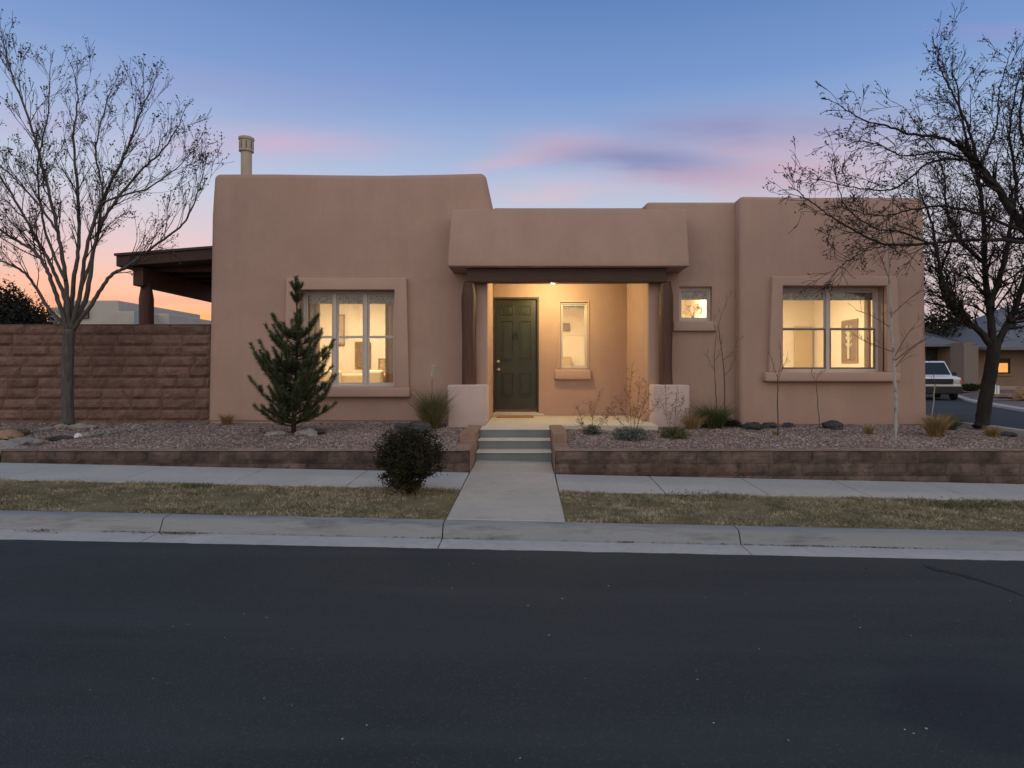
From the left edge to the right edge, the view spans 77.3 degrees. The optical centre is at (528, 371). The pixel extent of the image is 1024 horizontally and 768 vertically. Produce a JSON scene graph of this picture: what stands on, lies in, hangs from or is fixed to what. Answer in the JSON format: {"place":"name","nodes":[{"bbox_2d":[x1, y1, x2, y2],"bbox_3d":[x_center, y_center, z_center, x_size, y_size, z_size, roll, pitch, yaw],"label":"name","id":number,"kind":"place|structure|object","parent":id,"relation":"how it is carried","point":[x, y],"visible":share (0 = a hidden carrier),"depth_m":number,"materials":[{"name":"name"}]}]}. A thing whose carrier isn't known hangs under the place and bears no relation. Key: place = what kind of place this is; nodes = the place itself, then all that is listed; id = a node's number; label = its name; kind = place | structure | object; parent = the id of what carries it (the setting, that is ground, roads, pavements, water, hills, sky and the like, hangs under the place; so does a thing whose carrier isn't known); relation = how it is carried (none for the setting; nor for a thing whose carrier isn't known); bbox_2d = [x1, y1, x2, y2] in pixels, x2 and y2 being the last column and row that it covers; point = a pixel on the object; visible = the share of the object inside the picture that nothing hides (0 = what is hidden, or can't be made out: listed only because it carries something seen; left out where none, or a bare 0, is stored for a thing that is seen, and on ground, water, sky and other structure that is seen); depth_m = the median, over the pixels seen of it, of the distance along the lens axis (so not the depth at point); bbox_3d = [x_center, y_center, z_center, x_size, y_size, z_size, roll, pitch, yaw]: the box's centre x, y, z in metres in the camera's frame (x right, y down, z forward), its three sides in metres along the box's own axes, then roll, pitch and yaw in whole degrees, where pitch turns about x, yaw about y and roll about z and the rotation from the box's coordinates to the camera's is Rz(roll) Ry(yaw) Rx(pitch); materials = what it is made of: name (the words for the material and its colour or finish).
{"place":"outdoors","nodes":[
{"label":"outdoors","id":0,"kind":"place"},
{"bbox_2d":[48,301,210,323],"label":"neighbour house","id":1,"kind":"structure","parent":0,"point":[111,312],"depth_m":32.00,"materials":[{"name":"paint"}]},
{"bbox_2d":[447,460,564,521],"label":"front walk","id":2,"kind":"structure","parent":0,"point":[509,490],"depth_m":6.41,"materials":[{"name":"concrete"}]},
{"bbox_2d":[0,421,1023,453],"bbox_3d":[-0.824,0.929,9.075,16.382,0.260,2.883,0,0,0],"label":"landscape gravel","id":3,"kind":"structure","parent":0,"point":[978,436],"depth_m":8.70,"materials":[{"name":"gravel"}]},
{"bbox_2d":[0,429,22,439],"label":"rock","id":4,"kind":"object","parent":3,"relation":"on","point":[8,433],"visible":0.8,"depth_m":8.79,"materials":[{"name":"stone"}]},
{"bbox_2d":[0,441,27,454],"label":"rock","id":5,"kind":"object","parent":3,"relation":"on","point":[10,445],"visible":0.53,"depth_m":7.76,"materials":[{"name":"grey stone"}]},
{"bbox_2d":[17,429,33,434],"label":"rock","id":6,"kind":"object","parent":3,"relation":"on","point":[25,431],"visible":0.66,"depth_m":9.02,"materials":[{"name":"brown stone"}]},
{"bbox_2d":[9,437,44,447],"bbox_3d":[-6.420,0.922,8.122,0.315,0.206,0.484,0,0,8],"label":"rock","id":7,"kind":"object","parent":3,"relation":"on","point":[30,442],"visible":0.41,"depth_m":8.09,"materials":[{"name":"grey stone"}]},
{"bbox_2d":[40,427,54,429],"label":"rock","id":8,"kind":"object","parent":3,"relation":"on","point":[48,428],"visible":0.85,"depth_m":9.55,"materials":[{"name":"grey stone"}]},
{"bbox_2d":[44,435,72,440],"bbox_3d":[-6.340,0.900,8.651,0.184,0.084,0.348,0,0,24],"label":"rock","id":9,"kind":"object","parent":3,"relation":"on","point":[56,438],"visible":0.8,"depth_m":8.59,"materials":[{"name":"grey stone"}]},
{"bbox_2d":[54,424,67,428],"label":"rock","id":10,"kind":"object","parent":3,"relation":"on","point":[61,426],"visible":0.8,"depth_m":9.68,"materials":[{"name":"beige stone"}]},
{"bbox_2d":[67,423,97,429],"bbox_3d":[-6.762,0.844,9.708,0.392,0.151,0.209,0,0,-33],"label":"rock","id":11,"kind":"object","parent":3,"relation":"on","point":[80,426],"visible":0.76,"depth_m":9.63,"materials":[{"name":"grey stone"}]},
{"bbox_2d":[0,9,233,425],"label":"bare tree","id":12,"kind":"object","parent":3,"relation":"on","point":[72,315],"visible":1,"depth_m":9.77,"materials":[{"name":"grey plant"}]},
{"bbox_2d":[70,423,209,439],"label":"creek cobbles","id":13,"kind":"object","parent":3,"relation":"on","point":[137,429],"visible":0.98,"depth_m":9.46,"materials":[{"name":"grey stone"}]},
{"bbox_2d":[74,433,82,437],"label":"rock","id":14,"kind":"object","parent":13,"relation":"on","point":[77,435],"visible":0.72,"depth_m":8.71,"materials":[{"name":"white stone"}]},
{"bbox_2d":[215,413,238,424],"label":"grass tuft","id":15,"kind":"object","parent":3,"relation":"on","point":[226,420],"visible":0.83,"depth_m":10.16,"materials":[{"name":"beige plant"}]},
{"bbox_2d":[264,430,286,435],"bbox_3d":[-3.536,0.869,8.957,0.330,0.105,0.233,0,0,16],"label":"rock","id":16,"kind":"object","parent":3,"relation":"on","point":[277,433],"visible":0.85,"depth_m":8.89,"materials":[{"name":"grey stone"}]},
{"bbox_2d":[247,275,337,432],"bbox_3d":[-3.348,-0.261,9.014,1.238,2.244,1.220,0,0,0],"label":"young pine","id":17,"kind":"object","parent":3,"relation":"on","point":[281,373],"visible":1,"depth_m":8.96,"materials":[{"name":"green plant"}]},
{"bbox_2d":[295,428,317,436],"bbox_3d":[-3.092,0.869,8.900,0.338,0.167,0.188,0,0,-41],"label":"rock","id":18,"kind":"object","parent":3,"relation":"on","point":[309,432],"visible":0.79,"depth_m":8.84,"materials":[{"name":"grey stone"}]},
{"bbox_2d":[314,428,325,434],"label":"rock","id":19,"kind":"object","parent":3,"relation":"on","point":[320,431],"visible":0.56,"depth_m":9.13,"materials":[{"name":"grey stone"}]},
{"bbox_2d":[394,421,432,432],"bbox_3d":[-1.675,0.827,9.298,0.564,0.239,0.357,0,0,-11],"label":"lava rock","id":20,"kind":"object","parent":3,"relation":"on","point":[419,424],"visible":0.56,"depth_m":9.20,"materials":[{"name":"grey stone"}]},
{"bbox_2d":[400,365,457,428],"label":"pampas grass","id":21,"kind":"object","parent":3,"relation":"on","point":[432,413],"depth_m":9.67,"materials":[{"name":"plant"}]},
{"bbox_2d":[582,424,602,435],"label":"shrub","id":22,"kind":"object","parent":3,"relation":"on","point":[592,429],"visible":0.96,"depth_m":9.00,"materials":[{"name":"green plant"}]},
{"bbox_2d":[574,388,616,434],"bbox_3d":[0.910,0.560,9.083,0.703,0.670,0.336,0,0,-17],"label":"seed head plant","id":23,"kind":"object","parent":3,"relation":"on","point":[605,417],"visible":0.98,"depth_m":9.05,"materials":[{"name":"beige plant"}]},
{"bbox_2d":[610,425,652,441],"bbox_3d":[1.366,0.828,8.548,0.602,0.235,0.632,0,0,0],"label":"shrub","id":24,"kind":"object","parent":3,"relation":"on","point":[632,434],"visible":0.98,"depth_m":8.48,"materials":[{"name":"green plant"}]},
{"bbox_2d":[606,368,658,429],"bbox_3d":[1.438,0.370,8.919,0.760,1.044,0.346,0,0,16],"label":"seed head plant","id":25,"kind":"object","parent":3,"relation":"on","point":[635,409],"visible":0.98,"depth_m":8.88,"materials":[{"name":"brown plant"}]},
{"bbox_2d":[658,380,689,428],"bbox_3d":[2.051,0.490,9.089,0.490,0.808,0.413,0,0,0],"label":"seed head plant","id":26,"kind":"object","parent":3,"relation":"on","point":[665,383],"visible":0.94,"depth_m":9.06,"materials":[{"name":"brown plant"}]},
{"bbox_2d":[657,426,691,439],"bbox_3d":[1.958,0.833,8.689,0.498,0.212,0.484,0,0,0],"label":"shrub","id":27,"kind":"object","parent":3,"relation":"on","point":[672,433],"visible":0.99,"depth_m":8.63,"materials":[{"name":"green plant"}]},
{"bbox_2d":[676,410,709,429],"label":"ornamental grass","id":28,"kind":"object","parent":3,"relation":"on","point":[689,423],"depth_m":9.55,"materials":[{"name":"beige plant"}]},
{"bbox_2d":[682,401,739,428],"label":"ornamental grass","id":29,"kind":"object","parent":3,"relation":"on","point":[716,418],"depth_m":9.64,"materials":[{"name":"green plant"}]},
{"bbox_2d":[705,335,722,405],"bbox_3d":[2.938,0.128,10.165,0.319,1.444,0.110,0,0,0],"label":"bare sapling","id":30,"kind":"object","parent":3,"relation":"on","point":[714,367],"visible":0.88,"depth_m":10.15,"materials":[{"name":"brown plant"}]},
{"bbox_2d":[709,293,743,411],"bbox_3d":[3.119,-0.220,10.107,0.592,2.133,0.170,0,0,0],"label":"bare sapling","id":31,"kind":"object","parent":3,"relation":"on","point":[722,354],"visible":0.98,"depth_m":10.10,"materials":[{"name":"brown plant"}]},
{"bbox_2d":[723,418,743,426],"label":"shrub","id":32,"kind":"object","parent":3,"relation":"on","point":[731,423],"visible":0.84,"depth_m":9.94,"materials":[{"name":"green plant"}]},
{"bbox_2d":[741,422,762,429],"bbox_3d":[3.410,0.834,9.749,0.258,0.148,0.390,0,0,-25],"label":"lava rock","id":33,"kind":"object","parent":3,"relation":"on","point":[753,425],"visible":0.81,"depth_m":9.64,"materials":[{"name":"grey stone"}]},
{"bbox_2d":[762,422,776,428],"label":"lava rock","id":34,"kind":"object","parent":3,"relation":"on","point":[766,425],"visible":0.67,"depth_m":9.78,"materials":[{"name":"grey stone"}]},
{"bbox_2d":[768,340,788,435],"bbox_3d":[3.453,0.235,8.834,0.280,1.365,0.082,0,0,4],"label":"bare sapling","id":35,"kind":"object","parent":3,"relation":"on","point":[777,387],"visible":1,"depth_m":8.84,"materials":[{"name":"grey plant"}]},
{"bbox_2d":[781,422,794,427],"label":"lava rock","id":36,"kind":"object","parent":3,"relation":"on","point":[787,424],"visible":0.82,"depth_m":9.84,"materials":[{"name":"grey stone"}]},
{"bbox_2d":[554,448,1023,483],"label":"retaining wall","id":37,"kind":"structure","parent":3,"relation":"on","point":[981,465],"depth_m":7.57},
{"bbox_2d":[810,368,825,427],"bbox_3d":[4.390,0.396,9.733,0.263,0.940,0.062,0,0,2],"label":"bare sapling","id":38,"kind":"object","parent":3,"relation":"on","point":[817,394],"visible":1,"depth_m":9.73,"materials":[{"name":"brown plant"}]},
{"bbox_2d":[821,420,843,429],"bbox_3d":[4.608,0.816,9.705,0.258,0.172,0.382,0,0,-16],"label":"lava rock","id":39,"kind":"object","parent":3,"relation":"on","point":[834,424],"visible":0.81,"depth_m":9.61,"materials":[{"name":"grey stone"}]},
{"bbox_2d":[861,424,876,433],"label":"grass tuft","id":40,"kind":"object","parent":3,"relation":"on","point":[868,430],"visible":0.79,"depth_m":9.07,"materials":[{"name":"yellow plant"}]},
{"bbox_2d":[848,196,942,442],"bbox_3d":[4.733,-0.697,8.360,1.126,3.265,0.454,0,0,13],"label":"young aspen","id":41,"kind":"object","parent":3,"relation":"on","point":[895,427],"visible":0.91,"depth_m":8.30,"materials":[{"name":"grey plant"}]},
{"bbox_2d":[929,356,935,416],"bbox_3d":[6.660,0.304,10.604,0.161,1.123,0.078,0,0,-21],"label":"bare sapling","id":42,"kind":"object","parent":3,"relation":"on","point":[933,392],"visible":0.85,"depth_m":10.60,"materials":[{"name":"brown plant"}]},
{"bbox_2d":[913,413,957,436],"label":"ornamental grass","id":43,"kind":"object","parent":3,"relation":"on","point":[936,428],"depth_m":8.84,"materials":[{"name":"beige plant"}]},
{"bbox_2d":[868,46,1023,428],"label":"bare tree","id":44,"kind":"object","parent":3,"relation":"on","point":[992,341],"visible":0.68,"depth_m":10.54,"materials":[{"name":"brown plant"}]},
{"bbox_2d":[924,411,971,429],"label":"ornamental grass","id":45,"kind":"object","parent":3,"relation":"on","point":[953,426],"depth_m":9.60,"materials":[{"name":"plant"}]},
{"bbox_2d":[981,425,1004,437],"bbox_3d":[6.489,0.825,8.997,0.378,0.211,0.368,0,0,-43],"label":"grass tuft","id":46,"kind":"object","parent":3,"relation":"on","point":[994,433],"visible":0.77,"depth_m":8.96,"materials":[{"name":"plant"}]},
{"bbox_2d":[999,431,1017,436],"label":"rock","id":47,"kind":"object","parent":3,"relation":"on","point":[1008,434],"visible":0.66,"depth_m":9.33,"materials":[{"name":"grey stone"}]},
{"bbox_2d":[0,540,1023,767],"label":"road","id":48,"kind":"structure","parent":0,"point":[424,657],"depth_m":3.08,"materials":[{"name":"grey asphalt"}]},
{"bbox_2d":[152,557,1004,757],"bbox_3d":[-0.182,1.382,3.268,8.089,0.172,3.331,0,0,0],"label":"road grit","id":49,"kind":"object","parent":48,"relation":"on","point":[584,678],"visible":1,"depth_m":2.91,"materials":[{"name":"grey gravel"}]},
{"bbox_2d":[924,565,1022,594],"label":"road seam","id":50,"kind":"object","parent":48,"relation":"on","point":[945,570],"visible":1,"depth_m":4.57,"materials":[{"name":"asphalt"}]},
{"bbox_2d":[0,463,1023,501],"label":"sidewalk","id":51,"kind":"structure","parent":0,"point":[363,478],"depth_m":7.05,"materials":[{"name":"concrete"}]},
{"bbox_2d":[0,478,1023,531],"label":"turf","id":52,"kind":"structure","parent":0,"point":[416,503],"depth_m":5.93,"materials":[{"name":"plant"}]},
{"bbox_2d":[368,423,451,494],"bbox_3d":[-1.193,0.858,6.409,0.853,0.734,0.842,0,0,0],"label":"round shrub","id":53,"kind":"object","parent":52,"relation":"on","point":[395,453],"visible":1,"depth_m":6.27,"materials":[{"name":"green plant"}]},
{"bbox_2d":[165,481,1023,511],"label":"green weeds","id":54,"kind":"object","parent":52,"relation":"on","point":[194,486],"visible":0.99,"depth_m":6.40,"materials":[{"name":"green plant"}]},
{"bbox_2d":[0,0,1023,321],"label":"sky","id":55,"kind":"structure","parent":0,"point":[556,103],"materials":[{"name":"blue"}]},
{"bbox_2d":[563,357,570,365],"bbox_3d":[0.772,0.208,14.925,0.406,1.124,0.450,0,0,0],"label":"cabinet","id":56,"kind":"object","parent":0,"point":[566,361],"visible":0.2,"depth_m":14.70,"materials":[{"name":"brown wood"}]},
{"bbox_2d":[681,304,703,317],"bbox_3d":[2.878,-1.036,11.222,0.405,0.308,0.207,0,0,0],"label":"dried branch vase","id":57,"kind":"object","parent":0,"point":[697,307],"visible":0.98,"depth_m":11.20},
{"bbox_2d":[794,326,811,366],"bbox_3d":[5.895,-0.100,13.755,0.378,1.760,0.070,0,0,0],"label":"interior door","id":58,"kind":"structure","parent":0,"point":[802,348],"depth_m":13.72,"materials":[{"name":"beige wood"}]},
{"bbox_2d":[926,394,1023,428],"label":"side street","id":59,"kind":"structure","parent":0,"point":[999,416],"depth_m":17.17,"materials":[{"name":"grey asphalt"}]},
{"bbox_2d":[762,3,1023,299],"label":"bare tree","id":60,"kind":"object","parent":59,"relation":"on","point":[988,179],"visible":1,"depth_m":8.07,"materials":[{"name":"brown plant"}]},
{"bbox_2d":[925,361,962,399],"bbox_3d":[19.436,0.379,31.335,2.260,1.818,4.814,0,0,20],"label":"parked car","id":61,"kind":"object","parent":59,"relation":"on","point":[947,381],"visible":0.56,"depth_m":29.26,"materials":[{"name":"paint"}]},
{"bbox_2d":[948,394,1023,411],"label":"kerb","id":62,"kind":"structure","parent":59,"relation":"on","point":[1003,406],"depth_m":20.04,"materials":[{"name":"concrete"}]},
{"bbox_2d":[959,390,1023,406],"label":"neighbour yard","id":63,"kind":"structure","parent":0,"point":[975,396],"depth_m":26.59,"materials":[{"name":"soil"}]},
{"bbox_2d":[924,307,973,337],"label":"evergreen tree","id":64,"kind":"object","parent":63,"relation":"on","point":[946,327],"visible":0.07,"depth_m":42.75,"materials":[{"name":"green plant"}]},
{"bbox_2d":[961,383,979,391],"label":"shrub","id":65,"kind":"object","parent":63,"relation":"on","point":[967,387],"visible":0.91,"depth_m":32.79,"materials":[{"name":"green plant"}]},
{"bbox_2d":[925,308,1023,391],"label":"neighbour house","id":66,"kind":"structure","parent":63,"relation":"on","point":[963,355],"depth_m":38.00,"materials":[{"name":"paint"}]},
{"bbox_2d":[926,349,936,360],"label":"garage door","id":67,"kind":"structure","parent":66,"relation":"in","point":[932,353],"depth_m":40.40,"materials":[{"name":"brown"}]},
{"bbox_2d":[997,358,1012,375],"bbox_3d":[28.215,-0.281,38.020,0.960,1.052,0.200,0,0,0],"label":"window","id":68,"kind":"structure","parent":66,"relation":"in","point":[1004,365],"depth_m":38.05,"materials":[{"name":"orange glass"}]},
{"bbox_2d":[994,384,999,393],"bbox_3d":[20.457,0.820,28.000,0.242,0.560,0.102,0,0,0],"label":"utility marker","id":69,"kind":"object","parent":63,"relation":"on","point":[997,389],"visible":0.56,"depth_m":27.97,"materials":[{"name":"white plastic"}]},
{"bbox_2d":[994,394,1011,398],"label":"rock","id":70,"kind":"object","parent":63,"relation":"on","point":[1003,396],"visible":0.52,"depth_m":24.90,"materials":[{"name":"stone"}]},
{"bbox_2d":[1011,386,1023,400],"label":"rock","id":71,"kind":"object","parent":63,"relation":"on","point":[1018,394],"visible":0.9,"depth_m":23.93,"materials":[{"name":"stone"}]},
{"bbox_3d":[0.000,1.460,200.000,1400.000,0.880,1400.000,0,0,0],"label":"ground","id":72,"kind":"structure","parent":0,"visible":0},
{"bbox_2d":[0,273,53,323],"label":"dark shrub","id":73,"kind":"object","parent":72,"relation":"on","point":[9,313],"visible":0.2,"depth_m":13.79,"materials":[{"name":"green plant"}]},
{"bbox_2d":[26,299,60,323],"bbox_3d":[-11.065,-0.377,14.595,1.473,2.825,1.392,0,0,22],"label":"brown shrub","id":74,"kind":"object","parent":72,"relation":"on","point":[55,321],"visible":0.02,"depth_m":14.48,"materials":[{"name":"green plant"}]},
{"bbox_2d":[0,324,210,422],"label":"block wall","id":75,"kind":"structure","parent":72,"relation":"on","point":[141,372],"depth_m":10.60,"materials":[{"name":"brown brick"}]},
{"bbox_2d":[0,448,470,473],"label":"retaining wall","id":76,"kind":"structure","parent":72,"relation":"on","point":[342,458],"depth_m":7.57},
{"bbox_2d":[455,425,481,469],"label":"step side wall","id":77,"kind":"structure","parent":72,"relation":"on","point":[469,436],"depth_m":8.30,"materials":[{"name":"brown paint"}]},
{"bbox_2d":[0,510,1023,550],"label":"kerb","id":78,"kind":"structure","parent":72,"relation":"on","point":[441,529],"depth_m":5.29,"materials":[{"name":"concrete"}]},
{"bbox_2d":[0,530,1023,560],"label":"gutter","id":79,"kind":"object","parent":72,"relation":"on","point":[514,545],"visible":0.5,"depth_m":5.10,"materials":[{"name":"concrete"}]},
{"bbox_2d":[14,529,958,762],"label":"fallen leaves","id":80,"kind":"object","parent":79,"relation":"on","point":[438,537],"visible":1,"depth_m":5.23,"materials":[{"name":"brown plant"}]},
{"bbox_2d":[476,430,551,462],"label":"front steps","id":81,"kind":"structure","parent":72,"relation":"on","point":[514,445],"depth_m":8.69,"materials":[{"name":"concrete"}]},
{"bbox_2d":[114,135,925,429],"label":"adobe house","id":82,"kind":"structure","parent":72,"relation":"on","point":[472,286],"depth_m":10.50,"materials":[{"name":"paint"}]},
{"bbox_2d":[308,304,319,382],"bbox_3d":[-3.740,-0.550,10.901,0.341,2.100,0.062,0,0,0],"label":"curtain","id":83,"kind":"object","parent":82,"relation":"hanging from","point":[313,309],"visible":0.01,"depth_m":10.91,"materials":[{"name":"beige fabric"}]},
{"bbox_2d":[339,314,344,344],"bbox_3d":[-4.174,-0.938,14.139,0.212,0.672,0.021,0,0,0],"label":"picture","id":84,"kind":"object","parent":82,"relation":"attached to","point":[341,327],"visible":0.51,"depth_m":14.14,"materials":[{"name":"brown wood"}]},
{"bbox_2d":[285,278,410,396],"bbox_3d":[-2.971,-0.562,10.568,2.076,1.942,0.375,0,0,0],"label":"window","id":85,"kind":"structure","parent":82,"relation":"in","point":[398,297],"depth_m":10.43,"materials":[{"name":"plastic"}]},
{"bbox_2d":[320,370,384,382],"bbox_3d":[-3.725,0.350,12.675,1.950,0.780,0.950,0,0,0],"label":"sofa","id":86,"kind":"object","parent":82,"relation":"in","point":[377,376],"visible":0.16,"depth_m":12.75,"materials":[{"name":"fabric"}]},
{"bbox_2d":[355,342,361,366],"bbox_3d":[-3.675,-0.389,14.139,0.345,0.566,0.021,0,0,0],"label":"picture","id":87,"kind":"object","parent":82,"relation":"attached to","point":[358,354],"visible":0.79,"depth_m":14.14,"materials":[{"name":"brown wood"}]},
{"bbox_2d":[378,358,384,373],"bbox_3d":[-3.237,-0.124,14.139,0.177,0.354,0.021,0,0,0],"label":"picture","id":88,"kind":"object","parent":82,"relation":"attached to","point":[381,363],"visible":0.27,"depth_m":14.14,"materials":[{"name":"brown wood"}]},
{"bbox_2d":[385,304,392,382],"bbox_3d":[-2.371,-0.550,10.907,0.136,2.100,0.054,0,0,0],"label":"curtain","id":89,"kind":"object","parent":82,"relation":"hanging from","point":[388,344],"visible":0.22,"depth_m":10.90,"materials":[{"name":"beige fabric"}]},
{"bbox_2d":[496,415,533,417],"bbox_3d":[-0.240,0.790,11.360,0.650,0.016,0.400,0,0,0],"label":"door mat","id":90,"kind":"object","parent":82,"relation":"on","point":[515,416],"depth_m":11.25,"materials":[{"name":"brown fabric"}]},
{"bbox_2d":[496,300,536,408],"bbox_3d":[-0.235,-0.327,11.828,0.761,2.016,0.125,0,0,0],"label":"door","id":91,"kind":"structure","parent":82,"relation":"in","point":[516,320],"depth_m":11.84,"materials":[{"name":"paint"}]},
{"bbox_2d":[563,323,569,330],"bbox_3d":[0.881,-1.060,15.139,0.170,0.189,0.021,0,0,0],"label":"picture","id":92,"kind":"object","parent":82,"relation":"attached to","point":[566,326],"visible":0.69,"depth_m":15.13,"materials":[{"name":"beige paper"}]},
{"bbox_2d":[555,303,590,379],"bbox_3d":[0.805,-0.569,11.777,0.663,1.415,0.235,0,0,0],"label":"window","id":93,"kind":"structure","parent":82,"relation":"in","point":[559,374],"depth_m":11.80,"materials":[{"name":"plastic"}]},
{"bbox_2d":[673,287,716,331],"bbox_3d":[2.699,-1.029,10.497,0.706,0.736,0.255,0,0,0],"label":"window","id":94,"kind":"structure","parent":82,"relation":"in","point":[685,293],"depth_m":10.53,"materials":[{"name":"paint"}]},
{"bbox_2d":[762,276,900,381],"bbox_3d":[4.807,-0.684,10.263,2.169,1.669,0.405,0,0,0],"label":"window","id":95,"kind":"structure","parent":82,"relation":"in","point":[778,293],"depth_m":10.12,"materials":[{"name":"plastic"}]},
{"bbox_2d":[841,318,857,362],"bbox_3d":[6.129,-0.585,12.240,0.065,0.830,0.620,0,0,0],"label":"picture","id":96,"kind":"object","parent":82,"relation":"attached to","point":[849,347],"visible":0.98,"depth_m":12.21,"materials":[{"name":"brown wood"}]},
{"bbox_2d":[864,300,870,366],"bbox_3d":[5.644,-0.500,10.648,0.107,2.200,0.056,0,0,0],"label":"curtain","id":97,"kind":"object","parent":82,"relation":"hanging from","point":[867,335],"visible":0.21,"depth_m":10.65,"materials":[{"name":"beige fabric"}]},
{"bbox_2d":[549,425,569,471],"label":"step side wall","id":98,"kind":"structure","parent":72,"relation":"on","point":[558,435],"depth_m":8.30,"materials":[{"name":"beige concrete"}]},
{"bbox_2d":[927,416,1023,436],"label":"kerb","id":99,"kind":"structure","parent":72,"relation":"on","point":[1019,432],"depth_m":9.95,"materials":[{"name":"concrete"}]}
]}

